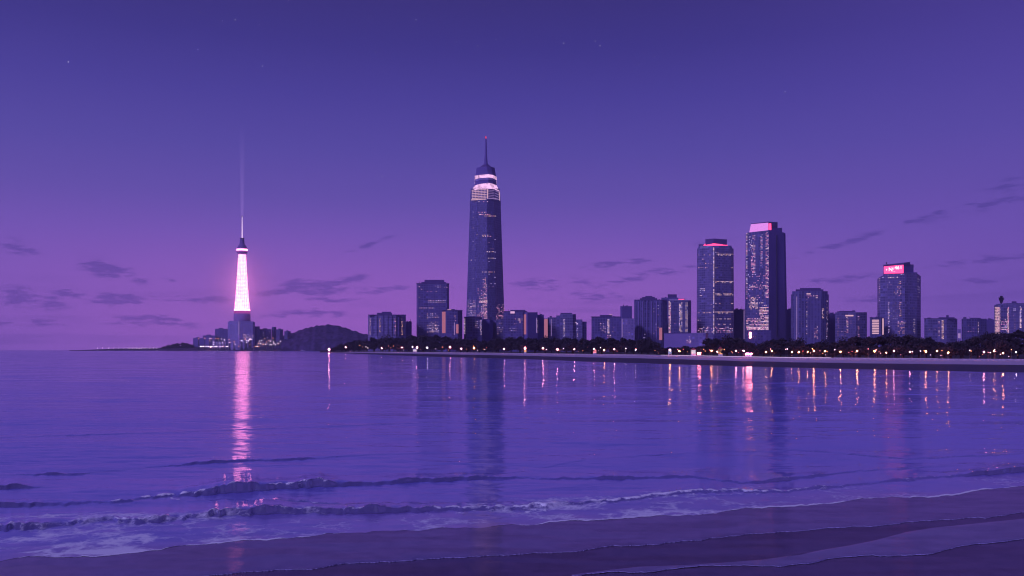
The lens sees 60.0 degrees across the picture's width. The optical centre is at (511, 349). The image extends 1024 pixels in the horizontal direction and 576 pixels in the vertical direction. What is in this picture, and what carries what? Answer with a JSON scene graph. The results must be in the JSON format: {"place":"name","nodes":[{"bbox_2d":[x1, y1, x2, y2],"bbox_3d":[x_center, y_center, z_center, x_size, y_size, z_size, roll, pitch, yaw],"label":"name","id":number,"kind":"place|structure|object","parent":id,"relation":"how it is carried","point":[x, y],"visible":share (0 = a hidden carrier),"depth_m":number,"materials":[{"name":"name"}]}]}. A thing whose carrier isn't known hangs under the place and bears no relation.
{"place":"outdoors","nodes":[
{"label":"outdoors","id":0,"kind":"place"},
{"bbox_2d":[69,347,319,350],"bbox_3d":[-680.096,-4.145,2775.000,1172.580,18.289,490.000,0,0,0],"label":"headland ground","id":1,"kind":"structure","parent":0,"point":[157,349],"depth_m":2541.81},
{"bbox_2d":[193,337,202,346],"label":"house","id":2,"kind":"structure","parent":1,"relation":"on","point":[195,341],"depth_m":2600.61,"materials":[{"name":"concrete"}]},
{"bbox_2d":[203,335,214,347],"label":"office block","id":3,"kind":"structure","parent":1,"relation":"on","point":[206,338],"depth_m":2577.95,"materials":[{"name":"concrete"}]},
{"bbox_2d":[215,328,227,344],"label":"office block","id":4,"kind":"structure","parent":1,"relation":"on","point":[221,332],"depth_m":2592.00,"materials":[{"name":"concrete"}]},
{"bbox_2d":[228,321,254,349],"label":"tower podium","id":5,"kind":"object","parent":1,"relation":"on","point":[238,331],"visible":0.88,"depth_m":2524.30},
{"bbox_2d":[234,216,250,320],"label":"observation tower","id":6,"kind":"structure","parent":5,"relation":"on","point":[242,308],"depth_m":2586.80,"materials":[{"name":"metal"}]},
{"bbox_2d":[255,326,259,346],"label":"office block","id":7,"kind":"structure","parent":1,"relation":"on","point":[257,333],"depth_m":2568.95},
{"bbox_2d":[260,328,270,342],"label":"office block","id":8,"kind":"structure","parent":1,"relation":"on","point":[265,333],"depth_m":2584.05,"materials":[{"name":"blue glass"}]},
{"bbox_2d":[276,328,282,341],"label":"office block","id":9,"kind":"structure","parent":1,"relation":"on","point":[279,334],"depth_m":2560.00,"materials":[{"name":"concrete"}]},
{"bbox_2d":[225,324,412,350],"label":"hill","id":10,"kind":"structure","parent":0,"point":[323,337],"depth_m":2561.98,"materials":[{"name":"plant"}]},
{"bbox_2d":[466,136,503,320],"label":"skyscraper","id":11,"kind":"structure","parent":0,"point":[485,294],"depth_m":1506.22,"materials":[{"name":"glass"}]},
{"bbox_2d":[469,239,502,318],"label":"window","id":12,"kind":"structure","parent":11,"relation":"in","point":[480,301],"depth_m":1502.89,"materials":[{"name":"glass"}]},
{"bbox_2d":[0,350,1023,560],"bbox_3d":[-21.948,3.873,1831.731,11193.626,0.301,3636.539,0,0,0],"label":"sea","id":13,"kind":"structure","parent":0,"point":[105,453],"depth_m":38.21,"materials":[{"name":"liquid"}]},
{"bbox_2d":[0,0,1023,349],"label":"sky","id":14,"kind":"structure","parent":0,"point":[350,172],"materials":[{"name":"purple"}]},
{"bbox_2d":[503,310,537,351],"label":"office block","id":15,"kind":"structure","parent":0,"point":[522,323],"depth_m":1160.00,"materials":[{"name":"concrete"}]},
{"bbox_2d":[544,318,547,350],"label":"floodlit slab","id":16,"kind":"structure","parent":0,"point":[546,326],"depth_m":1260.57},
{"bbox_2d":[548,313,586,351],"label":"apartment block","id":17,"kind":"structure","parent":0,"point":[566,325],"depth_m":1200.00,"materials":[{"name":"blue glass"}]},
{"bbox_2d":[591,315,620,351],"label":"office block","id":18,"kind":"structure","parent":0,"point":[605,327],"depth_m":1180.00,"materials":[{"name":"concrete"}]},
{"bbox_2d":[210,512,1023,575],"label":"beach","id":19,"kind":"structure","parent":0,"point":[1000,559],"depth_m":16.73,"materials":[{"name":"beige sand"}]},
{"bbox_2d":[0,486,1023,575],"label":"backwash","id":20,"kind":"object","parent":19,"relation":"on","point":[306,553],"visible":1,"depth_m":18.66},
{"bbox_2d":[206,512,1020,575],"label":"backwash foam","id":21,"kind":"object","parent":20,"relation":"on","point":[614,545],"visible":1,"depth_m":18.04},
{"bbox_2d":[573,519,1023,575],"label":"shallow pool","id":22,"kind":"structure","parent":19,"relation":"on","point":[928,541],"depth_m":18.10,"materials":[{"name":"liquid"}]},
{"bbox_2d":[572,539,1018,575],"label":"shallow pool foam","id":23,"kind":"object","parent":22,"relation":"on","point":[790,564],"visible":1,"depth_m":16.35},
{"bbox_2d":[620,305,631,317],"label":"office block","id":24,"kind":"structure","parent":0,"point":[625,311],"depth_m":1331.37,"materials":[{"name":"concrete"}]},
{"bbox_2d":[621,317,634,339],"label":"office block","id":25,"kind":"structure","parent":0,"point":[627,328],"depth_m":1171.07,"materials":[{"name":"concrete"}]},
{"bbox_2d":[634,296,666,347],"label":"office block","id":26,"kind":"structure","parent":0,"point":[650,314],"depth_m":1220.00,"materials":[{"name":"concrete"}]},
{"bbox_2d":[320,352,1023,372],"bbox_3d":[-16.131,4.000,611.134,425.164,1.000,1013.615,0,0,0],"label":"beach","id":27,"kind":"structure","parent":0,"point":[968,365],"depth_m":262.85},
{"bbox_2d":[396,352,1023,360],"bbox_3d":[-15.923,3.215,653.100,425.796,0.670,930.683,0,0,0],"label":"sea wall","id":28,"kind":"structure","parent":27,"relation":"on","point":[760,357],"depth_m":328.30,"materials":[{"name":"concrete"}]},
{"bbox_2d":[320,350,1023,358],"bbox_3d":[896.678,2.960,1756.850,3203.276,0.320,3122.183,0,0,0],"label":"ground","id":29,"kind":"structure","parent":0,"point":[1006,356],"depth_m":443.98,"materials":[{"name":"soil"}]},
{"bbox_2d":[368,312,405,350],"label":"apartment block","id":30,"kind":"structure","parent":29,"relation":"on","point":[383,324],"depth_m":1250.75,"materials":[{"name":"blue glass"}]},
{"bbox_2d":[380,334,394,347],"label":"tree","id":31,"kind":"object","parent":29,"relation":"on","point":[387,339],"visible":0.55,"depth_m":1012.09,"materials":[{"name":"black plant"}]},
{"bbox_2d":[406,319,411,350],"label":"office block","id":32,"kind":"structure","parent":29,"relation":"on","point":[409,328],"depth_m":1277.29,"materials":[{"name":"concrete"}]},
{"bbox_2d":[408,340,417,348],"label":"tree","id":33,"kind":"object","parent":29,"relation":"on","point":[414,344],"visible":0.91,"depth_m":944.90,"materials":[{"name":"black plant"}]},
{"bbox_2d":[417,335,428,351],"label":"tree","id":34,"kind":"object","parent":29,"relation":"on","point":[422,339],"visible":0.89,"depth_m":935.75,"materials":[{"name":"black plant"}]},
{"bbox_2d":[416,280,448,350],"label":"tower block","id":35,"kind":"structure","parent":29,"relation":"on","point":[432,299],"depth_m":1300.00,"materials":[{"name":"concrete"}]},
{"bbox_2d":[428,340,438,351],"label":"tree","id":36,"kind":"object","parent":29,"relation":"on","point":[433,344],"visible":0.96,"depth_m":895.37,"materials":[{"name":"black plant"}]},
{"bbox_2d":[440,336,452,349],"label":"tree","id":37,"kind":"object","parent":29,"relation":"on","point":[445,339],"visible":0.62,"depth_m":867.03,"materials":[{"name":"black plant"}]},
{"bbox_2d":[442,341,453,351],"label":"tree","id":38,"kind":"object","parent":29,"relation":"on","point":[447,345],"visible":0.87,"depth_m":860.57,"materials":[{"name":"black plant"}]},
{"bbox_2d":[442,309,462,351],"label":"office block","id":39,"kind":"structure","parent":29,"relation":"on","point":[451,323],"depth_m":1150.00,"materials":[{"name":"glass"}]},
{"bbox_2d":[464,315,481,351],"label":"office block","id":40,"kind":"structure","parent":29,"relation":"on","point":[473,327],"depth_m":1181.43,"materials":[{"name":"concrete"}]},
{"bbox_2d":[482,319,492,351],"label":"office block","id":41,"kind":"structure","parent":29,"relation":"on","point":[487,330],"depth_m":1200.00,"materials":[{"name":"concrete"}]},
{"bbox_2d":[496,319,502,351],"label":"office block","id":42,"kind":"structure","parent":29,"relation":"on","point":[499,327],"depth_m":1211.23,"materials":[{"name":"blue glass"}]},
{"bbox_2d":[511,336,522,352],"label":"tree","id":43,"kind":"object","parent":29,"relation":"on","point":[517,339],"visible":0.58,"depth_m":688.49,"materials":[{"name":"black plant"}]},
{"bbox_2d":[525,338,540,352],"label":"tree","id":44,"kind":"object","parent":29,"relation":"on","point":[531,340],"visible":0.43,"depth_m":662.14,"materials":[{"name":"black plant"}]},
{"bbox_2d":[528,342,540,352],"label":"tree","id":45,"kind":"object","parent":29,"relation":"on","point":[535,346],"visible":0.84,"depth_m":653.46,"materials":[{"name":"black plant"}]},
{"bbox_2d":[538,314,543,351],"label":"office block","id":46,"kind":"structure","parent":29,"relation":"on","point":[540,326],"depth_m":1191.36,"materials":[{"name":"concrete"}]},
{"bbox_2d":[588,343,607,353],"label":"tree","id":47,"kind":"object","parent":29,"relation":"on","point":[598,347],"visible":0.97,"depth_m":539.39,"materials":[{"name":"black plant"}]},
{"bbox_2d":[590,336,608,353],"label":"tree","id":48,"kind":"object","parent":29,"relation":"on","point":[597,340],"visible":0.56,"depth_m":546.80,"materials":[{"name":"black plant"}]},
{"bbox_2d":[602,337,621,353],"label":"tree","id":49,"kind":"object","parent":29,"relation":"on","point":[612,341],"visible":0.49,"depth_m":533.74,"materials":[{"name":"black plant"}]},
{"bbox_2d":[606,345,622,352],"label":"tree","id":50,"kind":"object","parent":29,"relation":"on","point":[612,347],"visible":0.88,"depth_m":528.11,"materials":[{"name":"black plant"}]},
{"bbox_2d":[616,337,627,353],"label":"tree","id":51,"kind":"object","parent":29,"relation":"on","point":[622,343],"visible":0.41,"depth_m":520.38,"materials":[{"name":"black plant"}]},
{"bbox_2d":[625,339,639,354],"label":"tree","id":52,"kind":"object","parent":29,"relation":"on","point":[631,342],"visible":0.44,"depth_m":504.90,"materials":[{"name":"black plant"}]},
{"bbox_2d":[646,341,660,354],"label":"tree","id":53,"kind":"object","parent":29,"relation":"on","point":[654,344],"visible":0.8,"depth_m":481.93,"materials":[{"name":"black plant"}]},
{"bbox_2d":[661,294,677,332],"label":"office block","id":54,"kind":"structure","parent":29,"relation":"on","point":[672,296],"depth_m":1301.91,"materials":[{"name":"concrete"}]},
{"bbox_2d":[702,338,713,355],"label":"tree","id":55,"kind":"object","parent":29,"relation":"on","point":[706,342],"visible":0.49,"depth_m":408.36,"materials":[{"name":"green plant"}]},
{"bbox_2d":[707,338,720,354],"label":"tree","id":56,"kind":"object","parent":29,"relation":"on","point":[714,343],"visible":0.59,"depth_m":400.71,"materials":[{"name":"green plant"}]},
{"bbox_2d":[697,239,733,339],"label":"skyscraper","id":57,"kind":"structure","parent":29,"relation":"on","point":[715,285],"depth_m":1357.41,"materials":[{"name":"blue glass"}]},
{"bbox_2d":[698,252,732,330],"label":"window","id":58,"kind":"structure","parent":57,"relation":"in","point":[715,252],"depth_m":1358.41,"materials":[{"name":"glass"}]},
{"bbox_2d":[713,332,728,353],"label":"office block","id":59,"kind":"structure","parent":29,"relation":"on","point":[718,336],"depth_m":621.28,"materials":[{"name":"concrete"}]},
{"bbox_2d":[717,344,732,355],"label":"tree","id":60,"kind":"object","parent":29,"relation":"on","point":[726,349],"visible":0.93,"depth_m":384.02,"materials":[{"name":"green plant"}]},
{"bbox_2d":[719,334,734,355],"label":"tree","id":61,"kind":"object","parent":29,"relation":"on","point":[726,341],"visible":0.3,"depth_m":391.09,"materials":[{"name":"green plant"}]},
{"bbox_2d":[734,308,744,341],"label":"office block","id":62,"kind":"structure","parent":29,"relation":"on","point":[739,323],"depth_m":1401.03,"materials":[{"name":"concrete"}]},
{"bbox_2d":[743,342,755,352],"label":"tree","id":63,"kind":"object","parent":29,"relation":"on","point":[748,345],"visible":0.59,"depth_m":365.53,"materials":[{"name":"green plant"}]},
{"bbox_2d":[745,222,787,342],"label":"skyscraper","id":64,"kind":"structure","parent":29,"relation":"on","point":[765,291],"depth_m":1328.45,"materials":[{"name":"glass"}]},
{"bbox_2d":[746,232,768,329],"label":"window","id":65,"kind":"structure","parent":64,"relation":"in","point":[767,232],"depth_m":1325.97,"materials":[{"name":"glass"}]},
{"bbox_2d":[764,345,775,355],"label":"tree","id":66,"kind":"object","parent":29,"relation":"on","point":[767,348],"visible":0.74,"depth_m":343.81,"materials":[{"name":"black plant"}]},
{"bbox_2d":[768,338,786,347],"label":"tree","id":67,"kind":"object","parent":29,"relation":"on","point":[781,342],"visible":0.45,"depth_m":342.94,"materials":[{"name":"green plant"}]},
{"bbox_2d":[787,308,790,340],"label":"office block","id":68,"kind":"structure","parent":29,"relation":"on","point":[789,322],"depth_m":1401.26,"materials":[{"name":"glass"}]},
{"bbox_2d":[789,337,806,356],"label":"tree","id":69,"kind":"object","parent":29,"relation":"on","point":[798,341],"visible":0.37,"depth_m":331.77,"materials":[{"name":"green plant"}]},
{"bbox_2d":[791,288,828,343],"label":"tower block","id":70,"kind":"structure","parent":29,"relation":"on","point":[809,315],"depth_m":1240.00,"materials":[{"name":"concrete"}]},
{"bbox_2d":[821,342,839,350],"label":"tree","id":71,"kind":"object","parent":29,"relation":"on","point":[830,346],"visible":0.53,"depth_m":323.84,"materials":[{"name":"green plant"}]},
{"bbox_2d":[829,312,834,342],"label":"office block","id":72,"kind":"structure","parent":29,"relation":"on","point":[832,327],"depth_m":1331.13,"materials":[{"name":"concrete"}]},
{"bbox_2d":[833,346,848,357],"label":"tree","id":73,"kind":"object","parent":29,"relation":"on","point":[841,350],"visible":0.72,"depth_m":313.30,"materials":[{"name":"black plant"}]},
{"bbox_2d":[833,336,850,357],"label":"tree","id":74,"kind":"object","parent":29,"relation":"on","point":[844,344],"visible":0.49,"depth_m":319.72,"materials":[{"name":"green plant"}]},
{"bbox_2d":[835,310,866,344],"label":"office block","id":75,"kind":"structure","parent":29,"relation":"on","point":[850,324],"depth_m":1230.00,"materials":[{"name":"blue glass"}]},
{"bbox_2d":[847,336,858,357],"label":"tree","id":76,"kind":"object","parent":29,"relation":"on","point":[852,340],"visible":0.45,"depth_m":317.15,"materials":[{"name":"green plant"}]},
{"bbox_2d":[856,346,873,357],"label":"tree","id":77,"kind":"object","parent":29,"relation":"on","point":[864,350],"visible":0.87,"depth_m":308.51,"materials":[{"name":"green plant"}]},
{"bbox_2d":[860,336,876,356],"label":"tree","id":78,"kind":"object","parent":29,"relation":"on","point":[866,341],"visible":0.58,"depth_m":314.65,"materials":[{"name":"green plant"}]},
{"bbox_2d":[870,316,883,346],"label":"office block","id":79,"kind":"structure","parent":29,"relation":"on","point":[876,326],"depth_m":1150.00,"materials":[{"name":"glass"}]},
{"bbox_2d":[871,336,883,357],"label":"tree","id":80,"kind":"object","parent":29,"relation":"on","point":[878,339],"visible":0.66,"depth_m":311.94,"materials":[{"name":"green plant"}]},
{"bbox_2d":[878,334,889,357],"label":"tree","id":81,"kind":"object","parent":29,"relation":"on","point":[885,340],"visible":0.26,"depth_m":314.56,"materials":[{"name":"green plant"}]},
{"bbox_2d":[879,344,891,357],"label":"tree","id":82,"kind":"object","parent":29,"relation":"on","point":[884,349],"visible":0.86,"depth_m":307.69,"materials":[{"name":"green plant"}]},
{"bbox_2d":[887,341,900,357],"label":"tree","id":83,"kind":"object","parent":29,"relation":"on","point":[892,346],"visible":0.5,"depth_m":303.73,"materials":[{"name":"green plant"}]},
{"bbox_2d":[877,262,920,345],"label":"skyscraper","id":84,"kind":"structure","parent":29,"relation":"on","point":[899,297],"depth_m":1202.98,"materials":[{"name":"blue glass"}]},
{"bbox_2d":[891,334,912,357],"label":"tree","id":85,"kind":"object","parent":29,"relation":"on","point":[905,340],"visible":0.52,"depth_m":306.05,"materials":[{"name":"green plant"}]},
{"bbox_2d":[893,345,911,357],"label":"tree","id":86,"kind":"object","parent":29,"relation":"on","point":[903,350],"visible":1,"depth_m":298.89,"materials":[{"name":"green plant"}]},
{"bbox_2d":[912,337,925,357],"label":"tree","id":87,"kind":"object","parent":29,"relation":"on","point":[919,340],"visible":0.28,"depth_m":305.56,"materials":[{"name":"green plant"}]},
{"bbox_2d":[911,343,927,357],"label":"tree","id":88,"kind":"object","parent":29,"relation":"on","point":[918,347],"visible":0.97,"depth_m":298.17,"materials":[{"name":"green plant"}]},
{"bbox_2d":[926,345,938,357],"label":"tree","id":89,"kind":"object","parent":29,"relation":"on","point":[933,350],"visible":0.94,"depth_m":298.46,"materials":[{"name":"green plant"}]},
{"bbox_2d":[924,315,956,343],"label":"apartment block","id":90,"kind":"structure","parent":29,"relation":"on","point":[942,329],"depth_m":1180.00,"materials":[{"name":"blue glass"}]},
{"bbox_2d":[938,342,962,358],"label":"tree","id":91,"kind":"object","parent":29,"relation":"on","point":[953,344],"visible":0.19,"depth_m":295.34,"materials":[{"name":"green plant"}]},
{"bbox_2d":[943,346,963,358],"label":"tree","id":92,"kind":"object","parent":29,"relation":"on","point":[952,350],"visible":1,"depth_m":288.31,"materials":[{"name":"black plant"}]},
{"bbox_2d":[956,345,970,358],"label":"tree","id":93,"kind":"object","parent":29,"relation":"on","point":[964,350],"visible":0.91,"depth_m":288.15,"materials":[{"name":"green plant"}]},
{"bbox_2d":[962,317,986,351],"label":"office block","id":94,"kind":"structure","parent":29,"relation":"on","point":[971,327],"depth_m":1190.00,"materials":[{"name":"glass"}]},
{"bbox_2d":[969,336,984,351],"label":"tree","id":95,"kind":"object","parent":29,"relation":"on","point":[976,341],"visible":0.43,"depth_m":292.00,"materials":[{"name":"green plant"}]},
{"bbox_2d":[970,346,984,358],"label":"tree","id":96,"kind":"object","parent":29,"relation":"on","point":[976,350],"visible":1,"depth_m":285.10,"materials":[{"name":"green plant"}]},
{"bbox_2d":[983,339,991,358],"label":"tree","id":97,"kind":"object","parent":29,"relation":"on","point":[987,342],"visible":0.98,"depth_m":284.98,"materials":[{"name":"green plant"}]},
{"bbox_2d":[987,318,993,333],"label":"office block","id":98,"kind":"structure","parent":29,"relation":"on","point":[990,325],"depth_m":1260.96,"materials":[{"name":"concrete"}]},
{"bbox_2d":[985,344,998,357],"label":"tree","id":99,"kind":"object","parent":29,"relation":"on","point":[990,352],"visible":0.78,"depth_m":284.24,"materials":[{"name":"green plant"}]},
{"bbox_2d":[989,332,1012,358],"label":"tree","id":100,"kind":"object","parent":29,"relation":"on","point":[1000,336],"visible":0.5,"depth_m":286.90,"materials":[{"name":"green plant"}]},
{"bbox_2d":[994,296,1023,343],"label":"apartment block","id":101,"kind":"structure","parent":29,"relation":"on","point":[1008,317],"depth_m":1149.14,"materials":[{"name":"blue glass"}]},
{"bbox_2d":[1004,333,1019,358],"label":"tree","id":102,"kind":"object","parent":29,"relation":"on","point":[1013,338],"visible":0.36,"depth_m":286.19,"materials":[{"name":"green plant"}]},
{"bbox_2d":[1006,343,1020,355],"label":"tree","id":103,"kind":"object","parent":29,"relation":"on","point":[1014,347],"visible":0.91,"depth_m":279.06,"materials":[{"name":"green plant"}]},
{"bbox_2d":[1016,330,1023,348],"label":"tree","id":104,"kind":"object","parent":29,"relation":"on","point":[1020,335],"visible":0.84,"depth_m":287.00,"materials":[{"name":"green plant"}]},
{"bbox_2d":[668,299,690,332],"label":"office block","id":105,"kind":"structure","parent":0,"point":[679,315],"depth_m":1189.00,"materials":[{"name":"concrete"}]},
{"bbox_2d":[664,333,707,347],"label":"podium building","id":106,"kind":"structure","parent":0,"point":[680,340],"depth_m":1000.00,"materials":[{"name":"concrete"}]},
{"bbox_2d":[747,330,770,344],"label":"podium building","id":107,"kind":"structure","parent":0,"point":[756,336],"depth_m":1051.37,"materials":[{"name":"concrete"}]},
{"label":"promenade","id":108,"kind":"structure","parent":0,"visible":0},
{"bbox_2d":[552,341,562,353],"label":"tree","id":109,"kind":"object","parent":108,"relation":"on","point":[556,346],"visible":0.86,"depth_m":602.00,"materials":[{"name":"black plant"}]},
{"bbox_2d":[565,341,577,353],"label":"tree","id":110,"kind":"object","parent":108,"relation":"on","point":[570,346],"visible":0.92,"depth_m":576.59,"materials":[{"name":"green plant"}]},
{"bbox_2d":[772,345,789,356],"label":"tree","id":111,"kind":"object","parent":108,"relation":"on","point":[778,350],"visible":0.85,"depth_m":336.44,"materials":[{"name":"green plant"}]},
{"bbox_2d":[793,343,809,356],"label":"tree","id":112,"kind":"object","parent":108,"relation":"on","point":[799,347],"visible":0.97,"depth_m":324.84,"materials":[{"name":"green plant"}]},
{"bbox_2d":[845,345,856,357],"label":"tree","id":113,"kind":"object","parent":108,"relation":"on","point":[852,350],"visible":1,"depth_m":309.92,"materials":[{"name":"green plant"}]},
{"bbox_2d":[993,340,1012,358],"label":"tree","id":114,"kind":"object","parent":108,"relation":"on","point":[1001,346],"visible":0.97,"depth_m":280.04,"materials":[{"name":"green plant"}]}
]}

